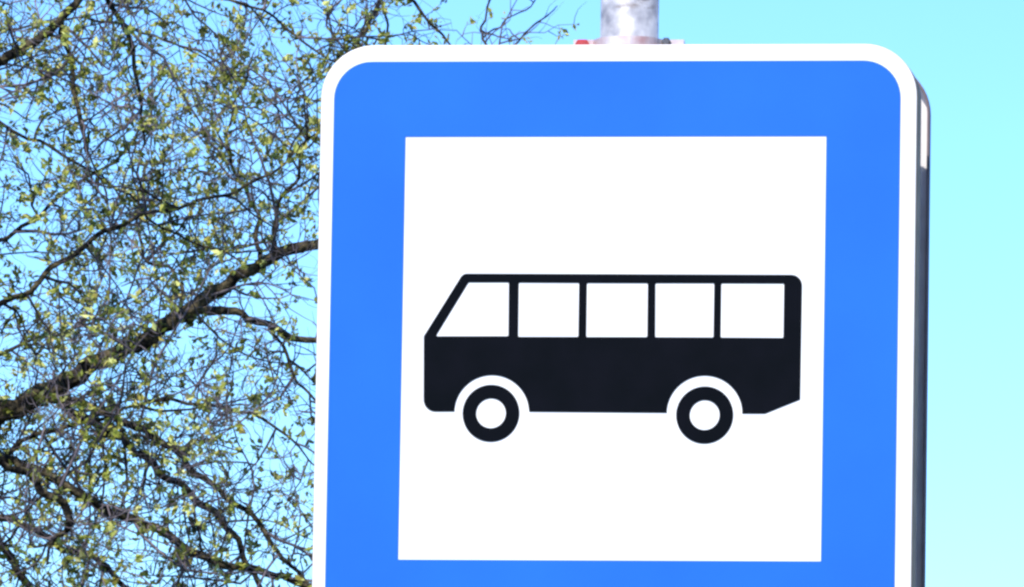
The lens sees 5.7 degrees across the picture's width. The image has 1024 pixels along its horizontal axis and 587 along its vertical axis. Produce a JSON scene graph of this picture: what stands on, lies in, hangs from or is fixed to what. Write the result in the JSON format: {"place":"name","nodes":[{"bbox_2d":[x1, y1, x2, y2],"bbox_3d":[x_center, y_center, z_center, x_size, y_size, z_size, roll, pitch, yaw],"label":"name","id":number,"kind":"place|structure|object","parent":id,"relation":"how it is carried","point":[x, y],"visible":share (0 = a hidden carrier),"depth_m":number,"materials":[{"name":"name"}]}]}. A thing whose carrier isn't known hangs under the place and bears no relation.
{"place":"outdoors","nodes":[
{"label":"outdoors","id":0,"kind":"place"},
{"bbox_2d":[0,0,1023,586],"label":"sky","id":1,"kind":"structure","parent":0,"point":[967,56],"materials":[{"name":"blue"}]},
{"bbox_3d":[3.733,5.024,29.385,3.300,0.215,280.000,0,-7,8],"label":"pavement","id":2,"kind":"structure","parent":0,"visible":0},
{"bbox_2d":[312,0,930,586],"bbox_3d":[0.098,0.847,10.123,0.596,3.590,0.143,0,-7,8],"label":"bus stop sign","id":3,"kind":"object","parent":2,"relation":"on","point":[628,298],"visible":1,"depth_m":10.15,"materials":[{"name":"metal"}]},
{"label":"ground","id":4,"kind":"structure","parent":0,"visible":0},
{"bbox_2d":[0,0,584,586],"bbox_3d":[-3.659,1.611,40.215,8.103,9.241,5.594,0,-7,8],"label":"tree","id":5,"kind":"object","parent":4,"relation":"on","point":[36,396],"visible":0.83,"depth_m":38.90,"materials":[{"name":"green plant"}]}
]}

